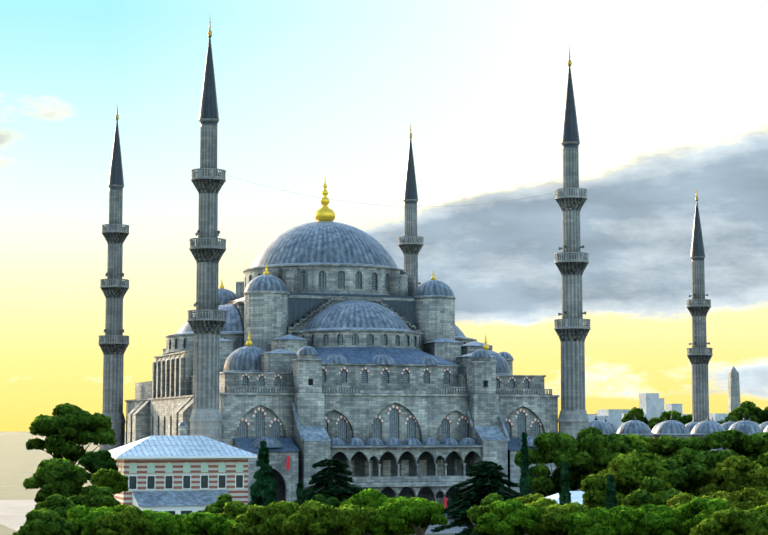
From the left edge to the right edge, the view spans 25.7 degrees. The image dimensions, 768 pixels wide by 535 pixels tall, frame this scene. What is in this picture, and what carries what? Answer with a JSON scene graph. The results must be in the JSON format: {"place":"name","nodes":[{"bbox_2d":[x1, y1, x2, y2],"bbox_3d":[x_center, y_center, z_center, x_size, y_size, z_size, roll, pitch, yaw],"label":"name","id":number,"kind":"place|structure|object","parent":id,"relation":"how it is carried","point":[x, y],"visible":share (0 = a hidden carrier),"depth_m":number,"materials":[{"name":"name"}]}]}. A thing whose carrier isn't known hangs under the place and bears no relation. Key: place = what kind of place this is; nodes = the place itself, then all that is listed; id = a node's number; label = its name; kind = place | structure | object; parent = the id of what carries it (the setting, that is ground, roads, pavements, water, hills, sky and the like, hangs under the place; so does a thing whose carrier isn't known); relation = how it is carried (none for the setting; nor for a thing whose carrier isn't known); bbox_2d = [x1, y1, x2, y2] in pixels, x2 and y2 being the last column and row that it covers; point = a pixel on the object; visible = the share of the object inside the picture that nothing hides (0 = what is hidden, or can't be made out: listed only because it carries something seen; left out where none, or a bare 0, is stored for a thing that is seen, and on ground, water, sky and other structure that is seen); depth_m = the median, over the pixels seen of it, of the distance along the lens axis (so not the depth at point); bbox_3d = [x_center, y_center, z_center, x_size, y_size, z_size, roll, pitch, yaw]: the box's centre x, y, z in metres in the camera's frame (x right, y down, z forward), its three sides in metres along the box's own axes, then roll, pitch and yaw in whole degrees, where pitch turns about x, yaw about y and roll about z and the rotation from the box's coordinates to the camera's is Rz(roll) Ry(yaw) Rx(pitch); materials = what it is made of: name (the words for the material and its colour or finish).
{"place":"outdoors","nodes":[
{"label":"outdoors","id":0,"kind":"place"},
{"bbox_2d":[0,500,474,533],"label":"ground","id":1,"kind":"structure","parent":0,"point":[13,513],"depth_m":280.53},
{"bbox_2d":[98,101,128,450],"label":"minaret","id":2,"kind":"object","parent":1,"relation":"on","point":[113,342],"visible":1,"depth_m":327.26,"materials":[{"name":"stone"}]},
{"bbox_2d":[398,124,423,288],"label":"minaret","id":3,"kind":"object","parent":1,"relation":"on","point":[410,244],"visible":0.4,"depth_m":350.48,"materials":[{"name":"stone"}]},
{"bbox_2d":[554,45,590,490],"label":"minaret","id":4,"kind":"object","parent":1,"relation":"on","point":[571,330],"visible":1,"depth_m":277.75,"materials":[{"name":"stone"}]},
{"bbox_2d":[558,413,767,450],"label":"courtyard arcade","id":5,"kind":"object","parent":1,"relation":"on","point":[677,429],"visible":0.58,"depth_m":287.48,"materials":[{"name":"metal"}]},
{"bbox_2d":[686,189,712,421],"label":"minaret","id":6,"kind":"object","parent":1,"relation":"on","point":[698,306],"visible":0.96,"depth_m":371.27,"materials":[{"name":"stone"}]},
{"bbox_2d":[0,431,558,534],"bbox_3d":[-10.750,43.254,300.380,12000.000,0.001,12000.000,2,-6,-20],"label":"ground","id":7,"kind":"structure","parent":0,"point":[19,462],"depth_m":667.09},
{"bbox_2d":[13,509,78,534],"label":"tree","id":8,"kind":"object","parent":7,"relation":"on","point":[44,522],"visible":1,"depth_m":109.64,"materials":[{"name":"green plant"}]},
{"bbox_2d":[23,458,87,502],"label":"tree","id":9,"kind":"object","parent":7,"relation":"on","point":[67,478],"visible":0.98,"depth_m":150.68,"materials":[{"name":"green plant"}]},
{"bbox_2d":[34,494,76,534],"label":"tree","id":10,"kind":"object","parent":7,"relation":"on","point":[60,505],"visible":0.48,"depth_m":119.61,"materials":[{"name":"green plant"}]},
{"bbox_2d":[26,403,116,464],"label":"tree","id":11,"kind":"object","parent":7,"relation":"on","point":[67,429],"visible":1,"depth_m":203.55,"materials":[{"name":"green plant"}]},
{"bbox_2d":[66,505,113,534],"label":"tree","id":12,"kind":"object","parent":7,"relation":"on","point":[83,517],"visible":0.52,"depth_m":111.58,"materials":[{"name":"green plant"}]},
{"bbox_2d":[69,485,120,508],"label":"tree","id":13,"kind":"object","parent":7,"relation":"on","point":[92,496],"visible":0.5,"depth_m":131.19,"materials":[{"name":"green plant"}]},
{"bbox_2d":[78,450,118,485],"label":"tree","id":14,"kind":"object","parent":7,"relation":"on","point":[91,462],"visible":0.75,"depth_m":189.86,"materials":[{"name":"green plant"}]},
{"bbox_2d":[90,468,128,495],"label":"tree","id":15,"kind":"object","parent":7,"relation":"on","point":[115,481],"visible":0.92,"depth_m":169.89,"materials":[{"name":"green plant"}]},
{"bbox_2d":[87,505,154,534],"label":"tree","id":16,"kind":"object","parent":7,"relation":"on","point":[127,520],"visible":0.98,"depth_m":110.07,"materials":[{"name":"green plant"}]},
{"bbox_2d":[99,504,145,518],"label":"tree","id":17,"kind":"object","parent":7,"relation":"on","point":[117,509],"visible":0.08,"depth_m":116.01,"materials":[{"name":"green plant"}]},
{"bbox_2d":[143,509,181,534],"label":"tree","id":18,"kind":"object","parent":7,"relation":"on","point":[164,523],"visible":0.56,"depth_m":118.18,"materials":[{"name":"green plant"}]},
{"bbox_2d":[174,514,187,524],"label":"tree","id":19,"kind":"object","parent":7,"relation":"on","point":[178,517],"visible":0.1,"depth_m":122.91,"materials":[{"name":"green plant"}]},
{"bbox_2d":[109,422,257,515],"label":"building","id":20,"kind":"structure","parent":7,"relation":"on","point":[182,473],"depth_m":234.61,"materials":[{"name":"brick"}]},
{"bbox_2d":[177,511,234,534],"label":"tree","id":21,"kind":"object","parent":7,"relation":"on","point":[198,523],"visible":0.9,"depth_m":118.08,"materials":[{"name":"green plant"}]},
{"bbox_2d":[202,494,246,513],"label":"tree","id":22,"kind":"object","parent":7,"relation":"on","point":[218,505],"visible":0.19,"depth_m":134.18,"materials":[{"name":"green plant"}]},
{"bbox_2d":[216,500,253,519],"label":"tree","id":23,"kind":"object","parent":7,"relation":"on","point":[232,510],"visible":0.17,"depth_m":122.24,"materials":[{"name":"green plant"}]},
{"bbox_2d":[247,440,277,506],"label":"conifer tree","id":24,"kind":"object","parent":7,"relation":"on","point":[263,490],"visible":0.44,"depth_m":187.47,"materials":[{"name":"green plant"}]},
{"bbox_2d":[228,501,305,534],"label":"tree","id":25,"kind":"object","parent":7,"relation":"on","point":[270,518],"visible":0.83,"depth_m":112.08,"materials":[{"name":"green plant"}]},
{"bbox_2d":[296,481,304,508],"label":"cypress tree","id":26,"kind":"object","parent":7,"relation":"on","point":[300,491],"visible":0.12,"depth_m":160.17,"materials":[{"name":"green plant"}]},
{"bbox_2d":[282,499,360,534],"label":"tree","id":27,"kind":"object","parent":7,"relation":"on","point":[315,517],"visible":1,"depth_m":109.09,"materials":[{"name":"green plant"}]},
{"bbox_2d":[310,494,340,507],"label":"tree","id":28,"kind":"object","parent":7,"relation":"on","point":[330,501],"visible":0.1,"depth_m":139.65,"materials":[{"name":"green plant"}]},
{"bbox_2d":[294,459,366,534],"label":"cedar tree","id":29,"kind":"object","parent":7,"relation":"on","point":[326,485],"visible":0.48,"depth_m":183.80,"materials":[{"name":"green plant"}]},
{"bbox_2d":[125,177,558,521],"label":"mosque","id":30,"kind":"structure","parent":7,"relation":"on","point":[363,357],"depth_m":274.02,"materials":[{"name":"stone"}]},
{"bbox_2d":[338,504,386,534],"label":"tree","id":31,"kind":"object","parent":7,"relation":"on","point":[367,518],"visible":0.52,"depth_m":117.93,"materials":[{"name":"green plant"}]},
{"bbox_2d":[340,488,390,534],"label":"tree","id":32,"kind":"object","parent":7,"relation":"on","point":[374,498],"visible":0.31,"depth_m":148.54,"materials":[{"name":"green plant"}]},
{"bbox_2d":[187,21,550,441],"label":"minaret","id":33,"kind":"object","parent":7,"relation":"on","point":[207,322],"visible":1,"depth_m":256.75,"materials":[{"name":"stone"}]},
{"bbox_2d":[361,506,414,534],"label":"tree","id":34,"kind":"object","parent":7,"relation":"on","point":[398,529],"visible":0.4,"depth_m":118.51,"materials":[{"name":"green plant"}]},
{"bbox_2d":[383,496,406,534],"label":"tree","id":35,"kind":"object","parent":7,"relation":"on","point":[391,500],"visible":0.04,"depth_m":139.98,"materials":[{"name":"green plant"}]},
{"bbox_2d":[384,497,447,534],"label":"tree","id":36,"kind":"object","parent":7,"relation":"on","point":[423,514],"visible":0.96,"depth_m":118.59,"materials":[{"name":"green plant"}]},
{"bbox_2d":[430,460,523,534],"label":"cedar tree","id":37,"kind":"object","parent":7,"relation":"on","point":[487,478],"visible":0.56,"depth_m":187.93,"materials":[{"name":"green plant"}]},
{"bbox_2d":[467,493,524,534],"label":"tree","id":38,"kind":"object","parent":7,"relation":"on","point":[475,513],"visible":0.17,"depth_m":133.60,"materials":[{"name":"green plant"}]},
{"bbox_2d":[476,498,543,534],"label":"tree","id":39,"kind":"object","parent":7,"relation":"on","point":[514,516],"visible":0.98,"depth_m":113.79,"materials":[{"name":"green plant"}]},
{"bbox_2d":[519,432,530,534],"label":"cypress tree","id":40,"kind":"object","parent":7,"relation":"on","point":[524,485],"visible":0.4,"depth_m":204.05,"materials":[{"name":"green plant"}]},
{"bbox_2d":[516,493,558,504],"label":"tree","id":41,"kind":"object","parent":7,"relation":"on","point":[529,498],"visible":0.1,"depth_m":137.36,"materials":[{"name":"green plant"}]},
{"bbox_2d":[525,497,557,534],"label":"tree","id":42,"kind":"object","parent":7,"relation":"on","point":[542,503],"visible":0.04,"depth_m":119.96,"materials":[{"name":"green plant"}]},
{"bbox_2d":[514,432,599,496],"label":"tree","id":43,"kind":"object","parent":7,"relation":"on","point":[553,447],"visible":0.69,"depth_m":231.22,"materials":[{"name":"green plant"}]},
{"bbox_2d":[535,502,589,534],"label":"tree","id":44,"kind":"object","parent":7,"relation":"on","point":[551,521],"visible":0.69,"depth_m":113.09,"materials":[{"name":"green plant"}]},
{"bbox_2d":[545,491,584,503],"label":"park kiosk","id":45,"kind":"object","parent":7,"relation":"on","point":[576,496],"visible":0.04,"depth_m":184.13,"materials":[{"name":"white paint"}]},
{"bbox_2d":[558,461,571,505],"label":"cypress tree","id":46,"kind":"object","parent":7,"relation":"on","point":[564,494],"visible":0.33,"depth_m":169.21,"materials":[{"name":"green plant"}]},
{"bbox_2d":[561,507,630,534],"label":"tree","id":47,"kind":"object","parent":7,"relation":"on","point":[598,521],"visible":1,"depth_m":110.99,"materials":[{"name":"green plant"}]},
{"bbox_2d":[567,427,650,489],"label":"tree","id":48,"kind":"object","parent":7,"relation":"on","point":[593,449],"visible":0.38,"depth_m":227.97,"materials":[{"name":"green plant"}]},
{"bbox_2d":[604,474,617,508],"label":"cypress tree","id":49,"kind":"object","parent":7,"relation":"on","point":[611,500],"visible":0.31,"depth_m":149.23,"materials":[{"name":"green plant"}]},
{"bbox_2d":[580,449,672,508],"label":"tree","id":50,"kind":"object","parent":7,"relation":"on","point":[631,470],"visible":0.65,"depth_m":170.74,"materials":[{"name":"green plant"}]},
{"bbox_2d":[607,505,655,534],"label":"tree","id":51,"kind":"object","parent":7,"relation":"on","point":[639,522],"visible":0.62,"depth_m":112.73,"materials":[{"name":"green plant"}]},
{"bbox_2d":[621,407,656,430],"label":"tree","id":52,"kind":"object","parent":7,"relation":"on","point":[638,413],"visible":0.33,"depth_m":467.83,"materials":[{"name":"green plant"}]},
{"bbox_2d":[621,477,680,509],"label":"tree","id":53,"kind":"object","parent":7,"relation":"on","point":[637,499],"visible":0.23,"depth_m":148.72,"materials":[{"name":"green plant"}]},
{"bbox_2d":[625,433,676,459],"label":"tree","id":54,"kind":"object","parent":7,"relation":"on","point":[660,447],"visible":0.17,"depth_m":234.62,"materials":[{"name":"green plant"}]},
{"bbox_2d":[587,393,727,428],"bbox_3d":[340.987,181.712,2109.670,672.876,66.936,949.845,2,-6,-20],"label":"city blocks","id":55,"kind":"structure","parent":7,"relation":"on","point":[651,405],"depth_m":2481.41,"materials":[{"name":"white concrete"}]},
{"bbox_2d":[638,504,678,534],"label":"tree","id":56,"kind":"object","parent":7,"relation":"on","point":[665,522],"visible":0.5,"depth_m":119.58,"materials":[{"name":"green plant"}]},
{"bbox_2d":[649,410,685,423],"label":"tree","id":57,"kind":"object","parent":7,"relation":"on","point":[676,416],"visible":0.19,"depth_m":466.55,"materials":[{"name":"green plant"}]},
{"bbox_2d":[654,502,690,534],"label":"tree","id":58,"kind":"object","parent":7,"relation":"on","point":[677,517],"visible":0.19,"depth_m":120.60,"materials":[{"name":"green plant"}]},
{"bbox_2d":[662,436,709,459],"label":"tree","id":59,"kind":"object","parent":7,"relation":"on","point":[698,444],"visible":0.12,"depth_m":225.56,"materials":[{"name":"green plant"}]},
{"bbox_2d":[682,414,691,424],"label":"tree","id":60,"kind":"object","parent":7,"relation":"on","point":[687,418],"visible":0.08,"depth_m":466.23,"materials":[{"name":"green plant"}]},
{"bbox_2d":[662,447,717,496],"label":"tree","id":61,"kind":"object","parent":7,"relation":"on","point":[688,468],"visible":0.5,"depth_m":182.63,"materials":[{"name":"green plant"}]},
{"bbox_2d":[666,491,713,509],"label":"tree","id":62,"kind":"object","parent":7,"relation":"on","point":[679,499],"visible":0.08,"depth_m":141.19,"materials":[{"name":"green plant"}]},
{"bbox_2d":[679,497,730,529],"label":"tree","id":63,"kind":"object","parent":7,"relation":"on","point":[696,510],"visible":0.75,"depth_m":116.53,"materials":[{"name":"green plant"}]},
{"bbox_2d":[717,415,738,423],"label":"tree","id":64,"kind":"object","parent":7,"relation":"on","point":[734,418],"visible":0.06,"depth_m":465.14,"materials":[{"name":"green plant"}]},
{"bbox_2d":[689,507,767,534],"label":"tree","id":65,"kind":"object","parent":7,"relation":"on","point":[736,521],"visible":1,"depth_m":110.44,"materials":[{"name":"green plant"}]},
{"bbox_2d":[690,455,767,496],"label":"tree","id":66,"kind":"object","parent":7,"relation":"on","point":[733,473],"visible":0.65,"depth_m":178.04,"materials":[{"name":"green leaf"},{"name":"bark"}]},
{"bbox_2d":[728,366,740,413],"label":"obelisk","id":67,"kind":"object","parent":7,"relation":"on","point":[733,389],"visible":0.27,"depth_m":616.37,"materials":[{"name":"stone"}]},
{"bbox_2d":[703,428,767,462],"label":"tree","id":68,"kind":"object","parent":7,"relation":"on","point":[731,440],"visible":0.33,"depth_m":224.70,"materials":[{"name":"green plant"}]},
{"bbox_2d":[712,487,767,509],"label":"tree","id":69,"kind":"object","parent":7,"relation":"on","point":[742,500],"visible":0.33,"depth_m":148.31,"materials":[{"name":"green plant"}]},
{"bbox_2d":[727,401,761,423],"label":"tree","id":70,"kind":"object","parent":7,"relation":"on","point":[748,409],"visible":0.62,"depth_m":474.56,"materials":[{"name":"green plant"}]},
{"bbox_2d":[733,432,767,456],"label":"tree","id":71,"kind":"object","parent":7,"relation":"on","point":[739,452],"visible":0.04,"depth_m":227.66,"materials":[{"name":"green plant"}]},
{"bbox_2d":[744,504,766,516],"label":"tree","id":72,"kind":"object","parent":7,"relation":"on","point":[762,509],"depth_m":120.16,"materials":[{"name":"green plant"}]},
{"bbox_2d":[752,451,767,471],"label":"tree","id":73,"kind":"object","parent":7,"relation":"on","point":[762,461],"visible":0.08,"depth_m":186.49,"materials":[{"name":"green plant"}]},
{"bbox_2d":[756,406,767,423],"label":"tree","id":74,"kind":"object","parent":7,"relation":"on","point":[762,415],"visible":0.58,"depth_m":475.55,"materials":[{"name":"green plant"}]},
{"bbox_2d":[758,490,767,502],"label":"tree","id":75,"kind":"object","parent":7,"relation":"on","point":[764,493],"visible":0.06,"depth_m":152.86,"materials":[{"name":"green plant"}]},
{"bbox_2d":[0,0,767,430],"label":"sky","id":76,"kind":"structure","parent":0,"point":[671,96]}
]}

